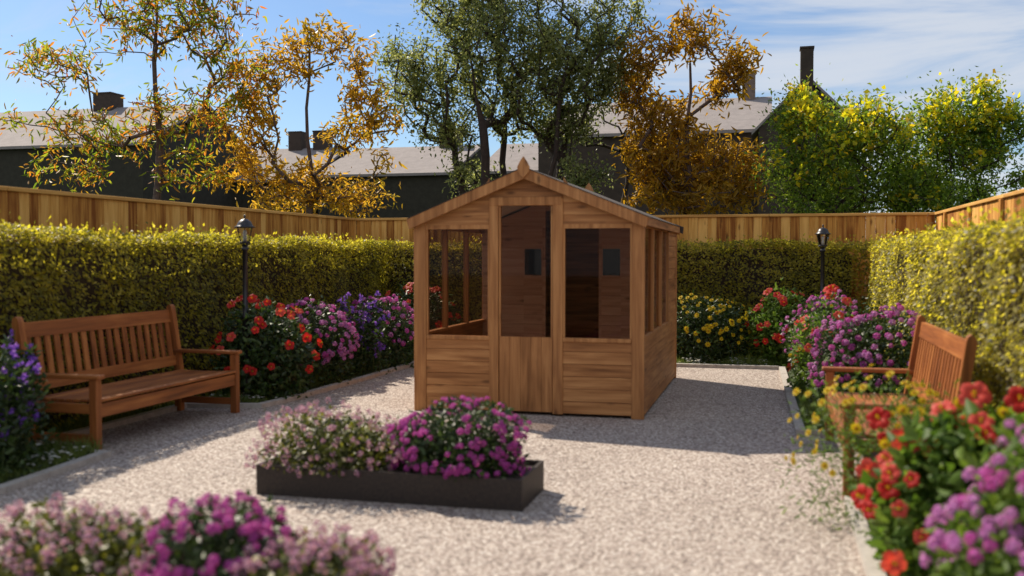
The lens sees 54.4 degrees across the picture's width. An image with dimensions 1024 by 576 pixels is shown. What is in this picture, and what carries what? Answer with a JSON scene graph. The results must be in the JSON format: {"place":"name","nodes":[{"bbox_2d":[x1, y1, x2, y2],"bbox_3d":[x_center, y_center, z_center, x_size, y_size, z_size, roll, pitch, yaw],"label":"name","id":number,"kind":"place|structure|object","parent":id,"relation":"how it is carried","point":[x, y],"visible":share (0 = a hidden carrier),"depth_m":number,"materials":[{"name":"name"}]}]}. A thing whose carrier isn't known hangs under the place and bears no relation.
{"place":"outdoors","nodes":[
{"label":"outdoors","id":0,"kind":"place"},
{"bbox_2d":[0,359,413,483],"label":"flower bed","id":1,"kind":"object","parent":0,"point":[8,479],"visible":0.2,"depth_m":11.16,"materials":[{"name":"brown soil"}]},
{"bbox_2d":[0,328,60,479],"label":"bellflower","id":2,"kind":"object","parent":1,"relation":"on","point":[18,402],"visible":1,"depth_m":7.21,"materials":[{"name":"purple plant"}]},
{"bbox_2d":[0,213,392,441],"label":"hedge","id":3,"kind":"object","parent":1,"relation":"on","point":[199,285],"visible":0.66,"depth_m":10.68,"materials":[{"name":"green plant"}]},
{"bbox_2d":[234,215,254,398],"bbox_3d":[-2.951,0.218,11.025,0.230,2.056,0.230,0,2,15],"label":"garden lamp","id":4,"kind":"object","parent":1,"relation":"on","point":[244,223],"visible":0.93,"depth_m":10.99,"materials":[{"name":"black metal"}]},
{"bbox_2d":[208,294,322,400],"bbox_3d":[-2.783,0.677,11.364,1.270,1.246,1.465,0,2,15],"label":"hibiscus shrub","id":5,"kind":"object","parent":1,"relation":"on","point":[297,348],"visible":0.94,"depth_m":11.03,"materials":[{"name":"red plant"}]},
{"bbox_2d":[273,292,359,385],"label":"phlox bush","id":6,"kind":"object","parent":1,"relation":"on","point":[346,349],"visible":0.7,"depth_m":12.28,"materials":[{"name":"purple plant"}]},
{"bbox_2d":[322,291,407,375],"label":"bellflower","id":7,"kind":"object","parent":1,"relation":"on","point":[363,320],"visible":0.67,"depth_m":13.31,"materials":[{"name":"purple plant"}]},
{"bbox_2d":[342,294,413,368],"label":"phlox bush","id":8,"kind":"object","parent":1,"relation":"on","point":[399,308],"visible":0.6,"depth_m":14.20,"materials":[{"name":"purple plant"}]},
{"bbox_2d":[0,348,927,575],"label":"grass","id":9,"kind":"structure","parent":1,"relation":"on","point":[78,453],"depth_m":9.27,"materials":[{"name":"green plant"}]},
{"bbox_2d":[317,129,480,238],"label":"house","id":10,"kind":"structure","parent":0,"point":[422,186],"depth_m":38.49,"materials":[{"name":"tile"}]},
{"bbox_2d":[0,367,878,575],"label":"gravel","id":11,"kind":"structure","parent":0,"point":[684,477],"depth_m":6.80,"materials":[{"name":"beige gravel"}]},
{"bbox_2d":[11,304,241,449],"bbox_3d":[-3.441,0.755,9.196,0.832,1.100,2.260,0,2,15],"label":"garden bench","id":12,"kind":"object","parent":11,"relation":"on","point":[96,394],"visible":0.91,"depth_m":9.09,"materials":[{"name":"brown wood"}]},
{"bbox_2d":[256,448,543,511],"bbox_3d":[-0.750,1.284,6.758,1.840,0.200,0.620,0,2,15],"label":"planter","id":13,"kind":"object","parent":11,"relation":"on","point":[518,492],"visible":0.74,"depth_m":6.46,"materials":[{"name":"metal"}]},
{"bbox_2d":[243,397,412,477],"bbox_3d":[-1.196,1.010,6.849,1.140,0.470,0.908,0,2,15],"label":"trailing plant","id":14,"kind":"object","parent":13,"relation":"in","point":[355,445],"visible":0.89,"depth_m":6.68,"materials":[{"name":"pink plant"}]},
{"bbox_2d":[384,394,531,481],"bbox_3d":[-0.382,0.984,6.636,1.024,0.558,0.780,0,2,15],"label":"phlox bush","id":15,"kind":"object","parent":13,"relation":"on","point":[446,446],"visible":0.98,"depth_m":6.47,"materials":[{"name":"purple plant"}]},
{"bbox_2d":[822,315,977,499],"bbox_3d":[2.825,0.809,7.500,0.832,1.100,2.260,0,2,15],"label":"garden bench","id":16,"kind":"object","parent":11,"relation":"on","point":[945,359],"visible":0.51,"depth_m":7.35,"materials":[{"name":"brown wood"}]},
{"bbox_2d":[480,143,537,185],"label":"house","id":17,"kind":"structure","parent":0,"point":[528,152],"depth_m":38.84,"materials":[{"name":"paint"}]},
{"bbox_2d":[0,0,1023,239],"label":"sky","id":18,"kind":"structure","parent":0,"point":[892,44],"materials":[{"name":"blue"}]},
{"bbox_2d":[406,156,683,419],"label":"summer house","id":19,"kind":"structure","parent":0,"point":[579,300],"depth_m":10.19,"materials":[{"name":"brown wood"}]},
{"bbox_2d":[429,230,447,333],"bbox_3d":[-0.846,-0.075,10.728,0.061,1.110,0.799,0,2,15],"label":"window","id":20,"kind":"structure","parent":19,"relation":"in","point":[444,232],"depth_m":11.09,"materials":[{"name":"brown wood"}]},
{"bbox_2d":[426,225,488,339],"bbox_3d":[-0.551,-0.058,10.184,0.675,1.168,0.066,0,2,15],"label":"window","id":21,"kind":"structure","parent":19,"relation":"in","point":[428,227],"depth_m":10.19,"materials":[{"name":"brown wood"}]},
{"bbox_2d":[447,230,468,329],"bbox_3d":[-0.645,-0.100,11.502,0.061,1.110,0.799,0,2,15],"label":"window","id":22,"kind":"structure","parent":19,"relation":"in","point":[465,234],"depth_m":11.86,"materials":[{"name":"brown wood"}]},
{"bbox_2d":[468,232,485,324],"bbox_3d":[-0.444,-0.124,12.276,0.061,1.110,0.799,0,2,15],"label":"window","id":23,"kind":"structure","parent":19,"relation":"in","point":[479,320],"depth_m":12.50,"materials":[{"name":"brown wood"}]},
{"bbox_2d":[499,205,552,411],"bbox_3d":[0.140,0.209,10.016,0.554,2.068,0.034,0,2,15],"label":"door","id":24,"kind":"structure","parent":19,"relation":"in","point":[525,363],"depth_m":10.02,"materials":[{"name":"brown wood"}]},
{"bbox_2d":[524,248,542,275],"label":"inner window","id":25,"kind":"structure","parent":19,"relation":"in","point":[533,266],"depth_m":12.44,"materials":[{"name":"black glass"}]},
{"bbox_2d":[563,224,631,342],"bbox_3d":[0.843,-0.047,9.823,0.685,1.168,0.066,0,2,15],"label":"window","id":26,"kind":"structure","parent":19,"relation":"in","point":[565,226],"depth_m":9.81,"materials":[{"name":"brown wood"}]},
{"bbox_2d":[602,248,620,275],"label":"inner window","id":27,"kind":"structure","parent":19,"relation":"in","point":[611,257],"depth_m":12.19,"materials":[{"name":"black glass"}]},
{"bbox_2d":[645,229,653,339],"bbox_3d":[1.376,-0.056,10.152,0.061,1.110,0.799,0,2,15],"label":"window","id":28,"kind":"structure","parent":19,"relation":"in","point":[650,332],"depth_m":10.51,"materials":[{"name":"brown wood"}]},
{"bbox_2d":[654,231,661,333],"bbox_3d":[1.576,-0.081,10.926,0.061,1.110,0.799,0,2,15],"label":"window","id":29,"kind":"structure","parent":19,"relation":"in","point":[658,327],"depth_m":11.29,"materials":[{"name":"brown wood"}]},
{"bbox_2d":[662,232,668,327],"bbox_3d":[1.777,-0.106,11.700,0.061,1.110,0.799,0,2,15],"label":"window","id":30,"kind":"structure","parent":19,"relation":"in","point":[666,323],"depth_m":12.06,"materials":[{"name":"brown wood"}]},
{"bbox_2d":[575,104,646,203],"bbox_3d":[2.207,-1.622,22.117,1.643,5.044,0.609,0,2,15],"label":"bare tree","id":31,"kind":"object","parent":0,"point":[627,184],"visible":0.38,"depth_m":22.10,"materials":[{"name":"brown plant"}]},
{"bbox_2d":[534,71,771,240],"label":"house","id":32,"kind":"structure","parent":0,"point":[745,118],"depth_m":32.20,"materials":[{"name":"tile"}]},
{"bbox_2d":[751,46,856,267],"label":"house","id":33,"kind":"structure","parent":0,"point":[806,59],"depth_m":25.97,"materials":[{"name":"tile"}]},
{"bbox_2d":[786,369,913,575],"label":"flower bed","id":34,"kind":"object","parent":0,"point":[798,400],"visible":0.14,"depth_m":11.09,"materials":[{"name":"brown soil"}]},
{"bbox_2d":[3,356,913,573],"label":"white flowers","id":35,"kind":"object","parent":34,"relation":"on","point":[50,456],"visible":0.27,"depth_m":7.88,"materials":[{"name":"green plant"}]},
{"bbox_2d":[785,284,861,396],"bbox_3d":[3.543,0.622,11.200,0.868,1.333,0.890,-1,2,-36],"label":"hibiscus shrub","id":36,"kind":"object","parent":34,"relation":"on","point":[801,352],"visible":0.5,"depth_m":11.19,"materials":[{"name":"green plant"}]},
{"bbox_2d":[778,289,888,384],"bbox_3d":[3.909,0.635,12.107,1.301,1.238,1.374,0,2,15],"label":"phlox bush","id":37,"kind":"object","parent":34,"relation":"on","point":[812,297],"visible":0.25,"depth_m":12.15,"materials":[{"name":"pink plant"}]},
{"bbox_2d":[802,301,919,406],"bbox_3d":[3.692,0.717,10.281,1.377,1.203,1.850,0,2,15],"label":"phlox bush","id":38,"kind":"object","parent":34,"relation":"on","point":[870,333],"visible":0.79,"depth_m":9.88,"materials":[{"name":"purple plant"}]},
{"bbox_2d":[772,358,1003,537],"bbox_3d":[2.336,0.940,5.855,1.559,1.012,1.108,0,2,15],"label":"daisy shrub","id":39,"kind":"object","parent":34,"relation":"on","point":[863,451],"visible":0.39,"depth_m":5.91,"materials":[{"name":"yellow plant"}]},
{"bbox_2d":[850,381,1023,575],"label":"hibiscus shrub","id":40,"kind":"object","parent":34,"relation":"on","point":[900,496],"visible":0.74,"depth_m":4.79,"materials":[{"name":"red plant"}]},
{"bbox_2d":[863,197,1023,414],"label":"hedge","id":41,"kind":"object","parent":34,"relation":"on","point":[964,281],"visible":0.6,"depth_m":7.71,"materials":[{"name":"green plant"}]},
{"bbox_2d":[913,419,1023,575],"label":"phlox bush","id":42,"kind":"object","parent":34,"relation":"on","point":[987,529],"visible":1,"depth_m":3.71,"materials":[{"name":"purple plant"}]},
{"label":"ground","id":43,"kind":"structure","parent":0,"visible":0},
{"bbox_2d":[0,92,258,206],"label":"house","id":44,"kind":"structure","parent":43,"relation":"on","point":[126,179],"depth_m":35.59,"materials":[{"name":"tile"}]},
{"bbox_2d":[0,0,277,201],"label":"autumn tree","id":45,"kind":"object","parent":43,"relation":"on","point":[158,131],"visible":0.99,"depth_m":22.56,"materials":[{"name":"brown plant"}]},
{"bbox_2d":[0,186,355,245],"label":"wooden fence","id":46,"kind":"object","parent":43,"relation":"on","point":[38,207],"visible":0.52,"depth_m":11.91,"materials":[{"name":"brown wood"}]},
{"bbox_2d":[0,361,413,494],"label":"kerb","id":47,"kind":"structure","parent":43,"relation":"on","point":[37,477],"depth_m":9.50,"materials":[{"name":"concrete"}]},
{"bbox_2d":[231,130,350,214],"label":"house","id":48,"kind":"structure","parent":43,"relation":"on","point":[297,146],"depth_m":41.69,"materials":[{"name":"tile"}]},
{"bbox_2d":[198,10,419,217],"bbox_3d":[-4.506,-2.728,22.901,5.381,7.195,2.503,0,2,15],"label":"golden tree","id":49,"kind":"object","parent":43,"relation":"on","point":[287,184],"visible":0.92,"depth_m":22.69,"materials":[{"name":"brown plant"}]},
{"bbox_2d":[370,0,659,197],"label":"olive green tree","id":50,"kind":"object","parent":43,"relation":"on","point":[556,89],"visible":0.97,"depth_m":20.06,"materials":[{"name":"green plant"}]},
{"bbox_2d":[386,348,796,367],"bbox_3d":[1.627,1.079,15.685,9.100,0.001,2.100,0,2,15],"label":"flower bed back","id":51,"kind":"object","parent":43,"relation":"on","point":[680,362],"depth_m":14.66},
{"bbox_2d":[385,281,462,357],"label":"hibiscus shrub","id":52,"kind":"object","parent":51,"relation":"on","point":[435,306],"visible":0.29,"depth_m":15.68,"materials":[{"name":"green plant"}]},
{"bbox_2d":[364,232,869,356],"bbox_3d":[1.391,0.106,16.308,8.408,2.025,0.761,0,2,15],"label":"hedge","id":53,"kind":"object","parent":51,"relation":"on","point":[741,273],"visible":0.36,"depth_m":15.59,"materials":[{"name":"green plant"}]},
{"bbox_2d":[677,289,757,362],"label":"daisy shrub","id":54,"kind":"object","parent":51,"relation":"on","point":[709,328],"visible":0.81,"depth_m":14.78,"materials":[{"name":"yellow plant"}]},
{"bbox_2d":[742,278,809,365],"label":"hibiscus shrub","id":55,"kind":"object","parent":51,"relation":"on","point":[766,326],"visible":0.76,"depth_m":14.46,"materials":[{"name":"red plant"}]},
{"bbox_2d":[815,225,830,319],"bbox_3d":[4.487,0.110,14.395,0.230,2.056,0.230,0,2,15],"label":"garden lamp","id":56,"kind":"object","parent":51,"relation":"on","point":[822,245],"visible":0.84,"depth_m":14.36,"materials":[{"name":"black metal"}]},
{"bbox_2d":[356,212,934,348],"bbox_3d":[1.896,-0.099,16.766,9.700,2.240,0.085,0,2,15],"label":"wooden fence","id":57,"kind":"object","parent":43,"relation":"on","point":[723,227],"visible":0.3,"depth_m":16.12,"materials":[{"name":"brown wood"}]},
{"bbox_2d":[605,0,785,214],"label":"tree","id":58,"kind":"object","parent":43,"relation":"on","point":[654,162],"visible":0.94,"depth_m":19.46,"materials":[{"name":"brown plant"}]},
{"bbox_2d":[676,363,777,369],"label":"kerb back","id":59,"kind":"structure","parent":43,"relation":"on","point":[769,367],"depth_m":14.19,"materials":[{"name":"concrete"}]},
{"bbox_2d":[779,366,886,575],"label":"kerb","id":60,"kind":"structure","parent":43,"relation":"on","point":[866,555],"depth_m":5.84,"materials":[{"name":"concrete"}]},
{"bbox_2d":[742,64,960,240],"bbox_3d":[6.068,-1.509,17.996,3.741,5.088,2.910,0,2,15],"label":"blossom tree","id":61,"kind":"object","parent":43,"relation":"on","point":[863,135],"visible":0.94,"depth_m":17.60,"materials":[{"name":"green plant"}]},
{"bbox_2d":[869,66,1023,227],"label":"blossom tree","id":62,"kind":"object","parent":43,"relation":"on","point":[979,143],"visible":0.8,"depth_m":17.55,"materials":[{"name":"green plant"}]},
{"bbox_2d":[934,189,1023,229],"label":"wooden fence","id":63,"kind":"object","parent":43,"relation":"on","point":[1001,202],"visible":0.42,"depth_m":11.93,"materials":[{"name":"brown wood"}]},
{"bbox_3d":[-1.275,1.369,4.095,1.840,0.200,0.620,0,2,15],"label":"planter","id":64,"kind":"object","parent":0,"visible":0},
{"bbox_2d":[0,492,216,575],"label":"trailing plant","id":65,"kind":"object","parent":64,"relation":"in","point":[84,549],"visible":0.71,"depth_m":4.12,"materials":[{"name":"pink plant"}]},
{"bbox_2d":[129,488,310,575],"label":"phlox bush","id":66,"kind":"object","parent":64,"relation":"on","point":[204,554],"visible":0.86,"depth_m":3.91,"materials":[{"name":"purple plant"}]},
{"bbox_2d":[230,520,396,575],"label":"trailing plant","id":67,"kind":"object","parent":64,"relation":"in","point":[329,554],"visible":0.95,"depth_m":3.93,"materials":[{"name":"pink plant"}]}
]}

